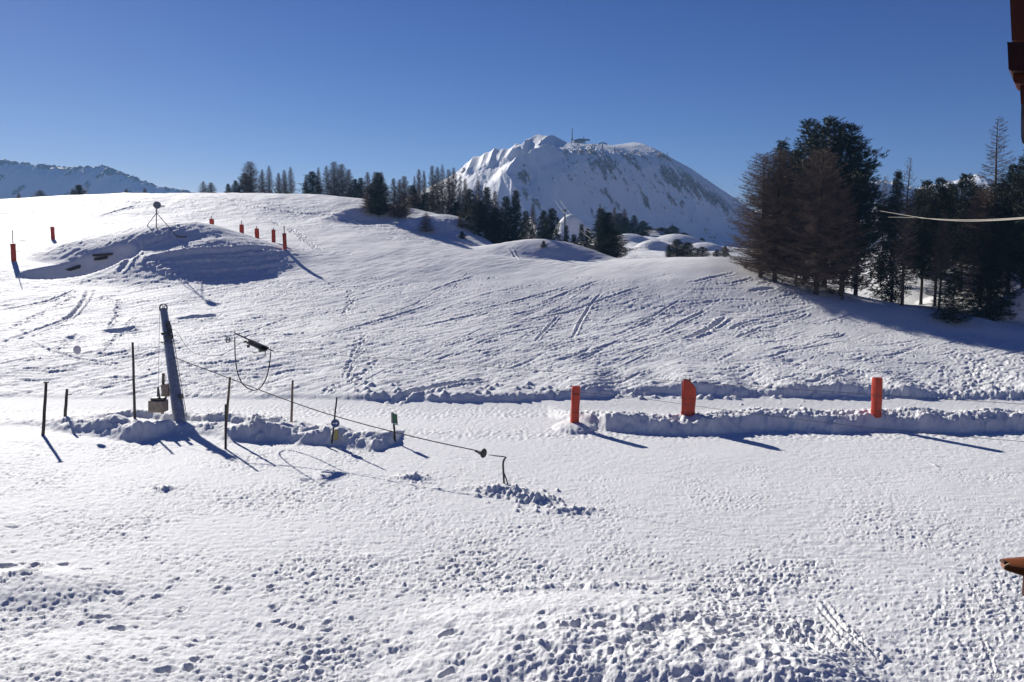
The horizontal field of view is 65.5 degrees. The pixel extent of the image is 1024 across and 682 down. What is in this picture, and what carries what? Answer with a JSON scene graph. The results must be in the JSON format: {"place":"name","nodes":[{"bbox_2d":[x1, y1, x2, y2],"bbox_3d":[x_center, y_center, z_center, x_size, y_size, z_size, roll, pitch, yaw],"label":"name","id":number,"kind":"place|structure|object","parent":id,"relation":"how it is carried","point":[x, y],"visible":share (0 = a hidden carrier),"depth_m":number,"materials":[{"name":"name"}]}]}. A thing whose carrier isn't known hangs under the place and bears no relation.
{"place":"outdoors","nodes":[
{"label":"outdoors","id":0,"kind":"place"},
{"bbox_2d":[0,159,195,198],"bbox_3d":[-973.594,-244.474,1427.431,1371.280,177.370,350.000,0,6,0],"label":"mountain ridge","id":1,"kind":"structure","parent":0,"point":[25,179],"depth_m":1426.33,"materials":[{"name":"white snow"}]},
{"bbox_2d":[0,193,1023,681],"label":"snow ground","id":2,"kind":"structure","parent":0,"point":[622,537],"depth_m":35.22,"materials":[{"name":"white snow"}]},
{"bbox_2d":[10,230,15,261],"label":"piste marker","id":3,"kind":"object","parent":2,"relation":"on","point":[13,250],"visible":0.98,"depth_m":95.51,"materials":[{"name":"red plastic"}]},
{"bbox_2d":[41,381,48,435],"bbox_3d":[-23.826,3.692,40.584,0.565,3.265,0.180,0,6,0],"label":"wooden post","id":4,"kind":"object","parent":2,"relation":"on","point":[44,409],"visible":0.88,"depth_m":40.51,"materials":[{"name":"brown wood"}]},
{"bbox_2d":[69,185,88,194],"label":"pine tree","id":5,"kind":"object","parent":2,"relation":"on","point":[79,190],"visible":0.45,"depth_m":177.04,"materials":[{"name":"green plant"}]},
{"bbox_2d":[65,253,112,270],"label":"buried wooden benches","id":6,"kind":"object","parent":2,"relation":"on","point":[104,256],"visible":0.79,"depth_m":94.47,"materials":[{"name":"brown wood"}]},
{"bbox_2d":[131,342,135,418],"bbox_3d":[-21.365,2.291,44.976,0.225,4.465,0.144,0,6,0],"label":"wooden post","id":7,"kind":"object","parent":2,"relation":"on","point":[133,384],"visible":0.95,"depth_m":44.93,"materials":[{"name":"brown wood"}]},
{"bbox_2d":[147,201,177,236],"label":"tripod mast","id":8,"kind":"object","parent":2,"relation":"on","point":[157,205],"visible":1,"depth_m":97.36,"materials":[{"name":"metal"}]},
{"bbox_2d":[161,373,169,413],"bbox_3d":[-19.036,2.892,43.651,0.560,2.258,0.325,0,6,0],"label":"control post","id":9,"kind":"object","parent":2,"relation":"on","point":[165,392],"visible":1,"depth_m":43.49,"materials":[{"name":"grey metal"}]},
{"bbox_2d":[159,304,186,422],"bbox_3d":[-19.098,1.420,44.628,0.726,6.717,6.794,-3,7,-30],"label":"lift pylon","id":10,"kind":"object","parent":2,"relation":"on","point":[177,403],"visible":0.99,"depth_m":44.25,"materials":[{"name":"metal"}]},
{"bbox_2d":[148,310,167,412],"bbox_3d":[-19.583,0.968,44.706,0.961,5.170,5.808,-2,6,-16],"label":"counterweight","id":11,"kind":"object","parent":10,"relation":"hanging from","point":[158,404],"visible":1,"depth_m":42.29,"materials":[{"name":"concrete"}]},
{"bbox_2d":[174,357,478,450],"bbox_3d":[-10.561,2.666,37.989,22.089,2.306,1.258,4,7,36],"label":"lift cable","id":12,"kind":"object","parent":10,"relation":"attached to","point":[330,414],"visible":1,"depth_m":36.14,"materials":[{"name":"metal"}]},
{"bbox_2d":[225,332,272,390],"bbox_3d":[-13.576,0.986,41.320,2.414,3.232,0.297,0,6,0],"label":"lift carriage","id":13,"kind":"object","parent":12,"relation":"attached to","point":[259,346],"visible":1,"depth_m":41.19,"materials":[{"name":"black metal"}]},
{"bbox_2d":[276,351,1016,403],"bbox_3d":[2.942,1.388,33.455,34.444,0.166,0.982,3,7,26],"label":"haul rope","id":14,"kind":"object","parent":13,"relation":"attached to","point":[679,381],"visible":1,"depth_m":31.06,"materials":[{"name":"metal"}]},
{"bbox_2d":[224,404,226,448],"bbox_3d":[-13.620,4.321,37.864,0.200,2.670,0.114,0,6,0],"label":"wooden post","id":15,"kind":"object","parent":2,"relation":"on","point":[225,434],"visible":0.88,"depth_m":37.82,"materials":[{"name":"black wood"}]},
{"bbox_2d":[226,377,230,423],"bbox_3d":[-14.406,3.211,40.342,0.456,2.812,0.135,0,6,0],"label":"wooden post","id":16,"kind":"object","parent":2,"relation":"on","point":[228,393],"visible":0.71,"depth_m":40.26,"materials":[{"name":"brown wood"}]},
{"bbox_2d":[231,173,252,192],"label":"pine tree","id":17,"kind":"object","parent":2,"relation":"on","point":[241,184],"visible":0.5,"depth_m":163.83,"materials":[{"name":"green plant"}]},
{"bbox_2d":[236,161,263,192],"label":"larch tree","id":18,"kind":"object","parent":2,"relation":"on","point":[250,177],"visible":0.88,"depth_m":163.04,"materials":[{"name":"green plant"}]},
{"bbox_2d":[263,166,275,192],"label":"larch tree","id":19,"kind":"object","parent":2,"relation":"on","point":[268,187],"visible":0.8,"depth_m":163.32,"materials":[{"name":"green plant"}]},
{"bbox_2d":[279,170,288,193],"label":"larch tree","id":20,"kind":"object","parent":2,"relation":"on","point":[283,182],"visible":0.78,"depth_m":163.29,"materials":[{"name":"green plant"}]},
{"bbox_2d":[284,167,296,193],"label":"larch tree","id":21,"kind":"object","parent":2,"relation":"on","point":[290,182],"visible":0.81,"depth_m":162.32,"materials":[{"name":"green plant"}]},
{"bbox_2d":[290,380,293,422],"bbox_3d":[-11.634,3.490,42.080,0.290,2.875,0.134,0,6,0],"label":"wooden post","id":22,"kind":"object","parent":2,"relation":"on","point":[291,411],"visible":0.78,"depth_m":42.01,"materials":[{"name":"brown wood"}]},
{"bbox_2d":[297,171,323,194],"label":"pine tree","id":23,"kind":"object","parent":2,"relation":"on","point":[312,178],"visible":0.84,"depth_m":157.19,"materials":[{"name":"green plant"}]},
{"bbox_2d":[318,166,330,194],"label":"larch tree","id":24,"kind":"object","parent":2,"relation":"on","point":[323,186],"visible":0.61,"depth_m":157.30,"materials":[{"name":"green plant"}]},
{"bbox_2d":[322,162,342,196],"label":"larch tree","id":25,"kind":"object","parent":2,"relation":"on","point":[332,190],"visible":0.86,"depth_m":155.21,"materials":[{"name":"green plant"}]},
{"bbox_2d":[331,397,339,442],"bbox_3d":[-8.566,4.083,38.373,0.521,2.767,0.221,0,6,0],"label":"post","id":26,"kind":"object","parent":2,"relation":"on","point":[335,422],"visible":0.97,"depth_m":38.35,"materials":[{"name":"grey metal"}]},
{"bbox_2d":[334,163,349,196],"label":"larch tree","id":27,"kind":"object","parent":2,"relation":"on","point":[342,173],"visible":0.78,"depth_m":155.17,"materials":[{"name":"green plant"}]},
{"bbox_2d":[341,169,353,196],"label":"larch tree","id":28,"kind":"object","parent":2,"relation":"on","point":[348,177],"visible":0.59,"depth_m":154.46,"materials":[{"name":"green plant"}]},
{"bbox_2d":[344,179,359,197],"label":"pine tree","id":29,"kind":"object","parent":2,"relation":"on","point":[352,188],"visible":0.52,"depth_m":147.52,"materials":[{"name":"green plant"}]},
{"bbox_2d":[353,178,365,198],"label":"pine tree","id":30,"kind":"object","parent":2,"relation":"on","point":[361,182],"visible":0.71,"depth_m":145.53,"materials":[{"name":"green plant"}]},
{"bbox_2d":[361,172,374,204],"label":"larch tree","id":31,"kind":"object","parent":2,"relation":"on","point":[367,184],"visible":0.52,"depth_m":126.81,"materials":[{"name":"green plant"}]},
{"bbox_2d":[361,185,380,214],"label":"larch tree","id":32,"kind":"object","parent":2,"relation":"on","point":[367,206],"visible":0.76,"depth_m":124.94,"materials":[{"name":"green plant"}]},
{"bbox_2d":[364,172,392,216],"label":"pine tree","id":33,"kind":"object","parent":2,"relation":"on","point":[379,204],"visible":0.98,"depth_m":124.17,"materials":[{"name":"green plant"}]},
{"bbox_2d":[386,178,401,217],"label":"larch tree","id":34,"kind":"object","parent":2,"relation":"on","point":[393,184],"visible":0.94,"depth_m":124.43,"materials":[{"name":"green plant"}]},
{"bbox_2d":[391,412,397,441],"bbox_3d":[-5.745,4.489,39.073,0.334,2.039,0.156,0,6,0],"label":"green sign","id":35,"kind":"object","parent":2,"relation":"on","point":[394,420],"visible":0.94,"depth_m":38.95,"materials":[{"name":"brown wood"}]},
{"bbox_2d":[391,179,407,218],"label":"larch tree","id":36,"kind":"object","parent":2,"relation":"on","point":[399,197],"visible":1,"depth_m":123.98,"materials":[{"name":"green plant"}]},
{"bbox_2d":[397,176,412,216],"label":"larch tree","id":37,"kind":"object","parent":2,"relation":"on","point":[405,190],"visible":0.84,"depth_m":124.92,"materials":[{"name":"green plant"}]},
{"bbox_2d":[406,185,420,208],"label":"pine tree","id":38,"kind":"object","parent":2,"relation":"on","point":[414,195],"visible":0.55,"depth_m":139.63,"materials":[{"name":"green plant"}]},
{"bbox_2d":[414,169,423,209],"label":"larch tree","id":39,"kind":"object","parent":2,"relation":"on","point":[417,197],"visible":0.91,"depth_m":138.91,"materials":[{"name":"green plant"}]},
{"bbox_2d":[418,212,435,231],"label":"larch tree","id":40,"kind":"object","parent":2,"relation":"on","point":[426,221],"visible":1,"depth_m":113.42,"materials":[{"name":"green plant"}]},
{"bbox_2d":[417,192,436,211],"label":"pine tree","id":41,"kind":"object","parent":2,"relation":"on","point":[425,201],"visible":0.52,"depth_m":137.92,"materials":[{"name":"green plant"}]},
{"bbox_2d":[425,165,436,212],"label":"larch tree","id":42,"kind":"object","parent":2,"relation":"on","point":[431,183],"visible":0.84,"depth_m":135.80,"materials":[{"name":"green plant"}]},
{"bbox_2d":[430,167,443,213],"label":"larch tree","id":43,"kind":"object","parent":2,"relation":"on","point":[436,191],"visible":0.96,"depth_m":134.89,"materials":[{"name":"green plant"}]},
{"bbox_2d":[435,164,447,213],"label":"larch tree","id":44,"kind":"object","parent":2,"relation":"on","point":[442,186],"visible":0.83,"depth_m":134.87,"materials":[{"name":"green plant"}]},
{"bbox_2d":[441,169,453,214],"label":"larch tree","id":45,"kind":"object","parent":2,"relation":"on","point":[448,187],"visible":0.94,"depth_m":133.86,"materials":[{"name":"green plant"}]},
{"bbox_2d":[447,167,459,214],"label":"larch tree","id":46,"kind":"object","parent":2,"relation":"on","point":[453,187],"visible":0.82,"depth_m":133.88,"materials":[{"name":"green plant"}]},
{"bbox_2d":[454,174,463,215],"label":"larch tree","id":47,"kind":"object","parent":2,"relation":"on","point":[460,193],"visible":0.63,"depth_m":132.99,"materials":[{"name":"green plant"}]},
{"bbox_2d":[457,188,476,218],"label":"pine tree","id":48,"kind":"object","parent":2,"relation":"on","point":[466,202],"visible":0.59,"depth_m":120.06,"materials":[{"name":"green plant"}]},
{"bbox_2d":[468,180,487,227],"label":"larch tree","id":49,"kind":"object","parent":2,"relation":"on","point":[478,193],"visible":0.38,"depth_m":119.25,"materials":[{"name":"green plant"}]},
{"bbox_2d":[458,200,499,232],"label":"pine tree","id":50,"kind":"object","parent":2,"relation":"on","point":[471,216],"visible":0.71,"depth_m":116.24,"materials":[{"name":"green plant"}]},
{"bbox_2d":[473,186,503,240],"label":"fir tree","id":51,"kind":"object","parent":2,"relation":"on","point":[486,201],"visible":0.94,"depth_m":115.33,"materials":[{"name":"green plant"}]},
{"bbox_2d":[478,207,513,243],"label":"pine tree","id":52,"kind":"object","parent":2,"relation":"on","point":[500,225],"visible":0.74,"depth_m":116.36,"materials":[{"name":"green plant"}]},
{"bbox_2d":[499,196,519,241],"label":"pine tree","id":53,"kind":"object","parent":2,"relation":"on","point":[506,208],"visible":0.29,"depth_m":120.28,"materials":[{"name":"green plant"}]},
{"bbox_2d":[505,189,530,241],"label":"fir tree","id":54,"kind":"object","parent":2,"relation":"on","point":[515,214],"visible":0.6,"depth_m":119.47,"materials":[{"name":"green plant"}]},
{"bbox_2d":[519,211,536,238],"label":"pine tree","id":55,"kind":"object","parent":2,"relation":"on","point":[527,222],"visible":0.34,"depth_m":122.58,"materials":[{"name":"green plant"}]},
{"bbox_2d":[570,385,579,422],"bbox_3d":[3.369,3.617,42.398,0.509,2.522,0.421,-1,6,-11],"label":"piste marker","id":56,"kind":"object","parent":2,"relation":"on","point":[575,404],"visible":0.94,"depth_m":42.20,"materials":[{"name":"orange plastic"}]},
{"bbox_2d":[581,229,592,249],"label":"fir tree","id":57,"kind":"object","parent":2,"relation":"on","point":[586,245],"visible":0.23,"depth_m":117.92,"materials":[{"name":"green plant"}]},
{"bbox_2d":[585,207,613,254],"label":"fir tree","id":58,"kind":"object","parent":2,"relation":"on","point":[601,213],"visible":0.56,"depth_m":106.66,"materials":[{"name":"green plant"}]},
{"bbox_2d":[591,212,626,256],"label":"fir tree","id":59,"kind":"object","parent":2,"relation":"on","point":[608,216],"visible":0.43,"depth_m":105.64,"materials":[{"name":"green plant"}]},
{"bbox_2d":[596,230,640,257],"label":"pine tree","id":60,"kind":"object","parent":2,"relation":"on","point":[612,250],"visible":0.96,"depth_m":103.77,"materials":[{"name":"green plant"}]},
{"bbox_2d":[681,378,695,415],"bbox_3d":[9.408,3.256,42.454,0.791,2.602,0.406,1,6,9],"label":"piste marker","id":61,"kind":"object","parent":2,"relation":"on","point":[688,397],"visible":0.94,"depth_m":42.27,"materials":[{"name":"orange plastic"}]},
{"bbox_2d":[719,152,797,277],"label":"larch tree","id":62,"kind":"object","parent":2,"relation":"on","point":[747,242],"visible":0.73,"depth_m":82.39,"materials":[{"name":"brown plant"}]},
{"bbox_2d":[734,148,809,281],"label":"larch tree","id":63,"kind":"object","parent":2,"relation":"on","point":[776,237],"visible":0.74,"depth_m":81.38,"materials":[{"name":"brown plant"}]},
{"bbox_2d":[753,138,798,271],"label":"fir tree","id":64,"kind":"object","parent":2,"relation":"on","point":[782,144],"visible":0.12,"depth_m":86.14,"materials":[{"name":"green plant"}]},
{"bbox_2d":[774,191,814,284],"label":"larch tree","id":65,"kind":"object","parent":2,"relation":"on","point":[797,223],"visible":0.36,"depth_m":81.02,"materials":[{"name":"brown plant"}]},
{"bbox_2d":[771,117,839,278],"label":"pine tree","id":66,"kind":"object","parent":2,"relation":"on","point":[810,132],"visible":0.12,"depth_m":87.98,"materials":[{"name":"green plant"}]},
{"bbox_2d":[751,115,877,282],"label":"pine tree","id":67,"kind":"object","parent":2,"relation":"on","point":[822,136],"visible":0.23,"depth_m":83.79,"materials":[{"name":"green plant"}]},
{"bbox_2d":[773,146,871,294],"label":"larch tree","id":68,"kind":"object","parent":2,"relation":"on","point":[818,223],"visible":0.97,"depth_m":77.56,"materials":[{"name":"brown plant"}]},
{"bbox_2d":[810,192,877,299],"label":"larch tree","id":69,"kind":"object","parent":2,"relation":"on","point":[847,229],"visible":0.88,"depth_m":76.79,"materials":[{"name":"brown plant"}]},
{"bbox_2d":[783,120,927,288],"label":"pine tree","id":70,"kind":"object","parent":2,"relation":"on","point":[857,147],"visible":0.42,"depth_m":81.21,"materials":[{"name":"green plant"}]},
{"bbox_2d":[810,160,901,295],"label":"pine tree","id":71,"kind":"object","parent":2,"relation":"on","point":[877,234],"visible":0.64,"depth_m":80.19,"materials":[{"name":"green plant"}]},
{"bbox_2d":[871,377,882,417],"bbox_3d":[19.435,3.183,42.451,0.548,2.531,0.443,-2,6,-17],"label":"piste marker","id":72,"kind":"object","parent":2,"relation":"on","point":[876,400],"visible":1,"depth_m":42.26,"materials":[{"name":"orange plastic"}]},
{"bbox_2d":[870,175,890,278],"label":"larch tree","id":73,"kind":"object","parent":2,"relation":"on","point":[886,191],"visible":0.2,"depth_m":94.78,"materials":[{"name":"brown plant"}]},
{"bbox_2d":[867,169,917,303],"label":"fir tree","id":74,"kind":"object","parent":2,"relation":"on","point":[892,295],"visible":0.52,"depth_m":83.05,"materials":[{"name":"green plant"}]},
{"bbox_2d":[884,158,925,305],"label":"fir tree","id":75,"kind":"object","parent":2,"relation":"on","point":[903,265],"visible":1,"depth_m":75.33,"materials":[{"name":"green plant"}]},
{"bbox_2d":[881,188,930,268],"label":"pine tree","id":76,"kind":"object","parent":2,"relation":"on","point":[912,200],"visible":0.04,"depth_m":96.69,"materials":[{"name":"green plant"}]},
{"bbox_2d":[891,179,956,304],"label":"pine tree","id":77,"kind":"object","parent":2,"relation":"on","point":[924,192],"visible":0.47,"depth_m":82.81,"materials":[{"name":"green plant"}]},
{"bbox_2d":[922,209,962,310],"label":"larch tree","id":78,"kind":"object","parent":2,"relation":"on","point":[942,266],"visible":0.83,"depth_m":76.06,"materials":[{"name":"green plant"}]},
{"bbox_2d":[908,177,977,306],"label":"pine tree","id":79,"kind":"object","parent":2,"relation":"on","point":[942,192],"visible":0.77,"depth_m":80.87,"materials":[{"name":"green plant"}]},
{"bbox_2d":[928,267,978,324],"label":"fir tree","id":80,"kind":"object","parent":2,"relation":"on","point":[955,304],"visible":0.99,"depth_m":70.15,"materials":[{"name":"green plant"}]},
{"bbox_2d":[944,172,1000,282],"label":"pine tree","id":81,"kind":"object","parent":2,"relation":"on","point":[969,187],"visible":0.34,"depth_m":84.45,"materials":[{"name":"green plant"}]},
{"bbox_2d":[942,188,1018,304],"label":"larch tree","id":82,"kind":"object","parent":2,"relation":"on","point":[971,258],"visible":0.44,"depth_m":79.07,"materials":[{"name":"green plant"}]},
{"bbox_2d":[954,116,1019,304],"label":"larch tree","id":83,"kind":"object","parent":2,"relation":"on","point":[995,162],"visible":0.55,"depth_m":78.57,"materials":[{"name":"brown plant"}]},
{"bbox_2d":[960,239,1023,321],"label":"fir tree","id":84,"kind":"object","parent":2,"relation":"on","point":[988,281],"visible":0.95,"depth_m":73.43,"materials":[{"name":"green plant"}]},
{"bbox_2d":[964,162,1023,291],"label":"pine tree","id":85,"kind":"object","parent":2,"relation":"on","point":[1012,168],"visible":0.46,"depth_m":76.95,"materials":[{"name":"green plant"}]},
{"bbox_2d":[985,150,1023,288],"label":"pine tree","id":86,"kind":"object","parent":2,"relation":"on","point":[1018,187],"visible":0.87,"depth_m":75.12,"materials":[{"name":"green plant"}]},
{"bbox_2d":[1007,0,1023,144],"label":"chalet corner","id":87,"kind":"object","parent":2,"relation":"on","point":[1015,46],"visible":1,"depth_m":3.13,"materials":[{"name":"brown wood"}]},
{"bbox_2d":[0,0,1023,208],"label":"sky","id":88,"kind":"structure","parent":0,"point":[178,94],"materials":[{"name":"blue"}]},
{"bbox_2d":[402,134,881,249],"bbox_3d":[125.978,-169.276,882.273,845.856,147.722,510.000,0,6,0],"label":"mountain","id":89,"kind":"structure","parent":0,"point":[653,187],"depth_m":858.06,"materials":[{"name":"white snow"}]},
{"bbox_2d":[552,214,755,259],"bbox_3d":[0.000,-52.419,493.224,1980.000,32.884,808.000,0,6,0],"label":"snow valley","id":90,"kind":"structure","parent":0,"point":[652,243],"depth_m":179.47,"materials":[{"name":"white snow"}]},
{"bbox_2d":[529,204,537,238],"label":"larch tree","id":91,"kind":"object","parent":90,"relation":"on","point":[533,221],"visible":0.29,"depth_m":138.36,"materials":[{"name":"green plant"}]},
{"bbox_2d":[534,209,549,238],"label":"pine tree","id":92,"kind":"object","parent":90,"relation":"on","point":[539,228],"visible":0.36,"depth_m":128.38,"materials":[{"name":"green plant"}]},
{"bbox_2d":[536,207,562,240],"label":"pine tree","id":93,"kind":"object","parent":90,"relation":"on","point":[552,225],"visible":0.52,"depth_m":126.43,"materials":[{"name":"green plant"}]},
{"bbox_2d":[575,224,585,245],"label":"fir tree","id":94,"kind":"object","parent":90,"relation":"on","point":[580,233],"visible":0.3,"depth_m":118.83,"materials":[{"name":"green plant"}]},
{"bbox_2d":[612,213,629,233],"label":"pine tree","id":95,"kind":"object","parent":90,"relation":"on","point":[619,217],"visible":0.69,"depth_m":203.29,"materials":[{"name":"green plant"}]},
{"bbox_2d":[618,218,631,233],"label":"pine tree","id":96,"kind":"object","parent":90,"relation":"on","point":[625,229],"visible":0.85,"depth_m":202.48,"materials":[{"name":"green plant"}]},
{"bbox_2d":[626,215,638,233],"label":"fir tree","id":97,"kind":"object","parent":90,"relation":"on","point":[634,225],"visible":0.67,"depth_m":200.79,"materials":[{"name":"green plant"}]},
{"bbox_2d":[630,221,651,235],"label":"pine tree","id":98,"kind":"object","parent":90,"relation":"on","point":[643,224],"visible":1,"depth_m":197.76,"materials":[{"name":"green plant"}]},
{"bbox_2d":[662,226,682,234],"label":"pine tree","id":99,"kind":"object","parent":90,"relation":"on","point":[671,230],"visible":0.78,"depth_m":197.62,"materials":[{"name":"green plant"}]},
{"bbox_2d":[661,239,689,256],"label":"pine tree","id":100,"kind":"object","parent":90,"relation":"on","point":[674,249],"visible":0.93,"depth_m":125.80,"materials":[{"name":"green plant"}]},
{"bbox_2d":[671,242,697,256],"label":"pine tree","id":101,"kind":"object","parent":90,"relation":"on","point":[690,245],"visible":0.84,"depth_m":125.66,"materials":[{"name":"green plant"}]},
{"bbox_2d":[690,247,714,256],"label":"pine tree","id":102,"kind":"object","parent":90,"relation":"on","point":[698,250],"visible":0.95,"depth_m":124.97,"materials":[{"name":"green plant"}]},
{"bbox_2d":[557,390,1023,441],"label":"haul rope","id":103,"kind":"object","parent":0,"point":[806,420],"visible":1,"depth_m":30.95,"materials":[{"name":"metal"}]},
{"bbox_2d":[756,174,998,244],"bbox_3d":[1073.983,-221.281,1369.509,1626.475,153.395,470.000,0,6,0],"label":"mountain peaks","id":104,"kind":"object","parent":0,"point":[979,181],"visible":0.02,"depth_m":1418.02,"materials":[{"name":"white snow"}]},
{"bbox_2d":[1000,557,1023,595],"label":"balcony rail","id":105,"kind":"object","parent":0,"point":[1015,565],"visible":1,"depth_m":3.58,"materials":[{"name":"brown wood"}]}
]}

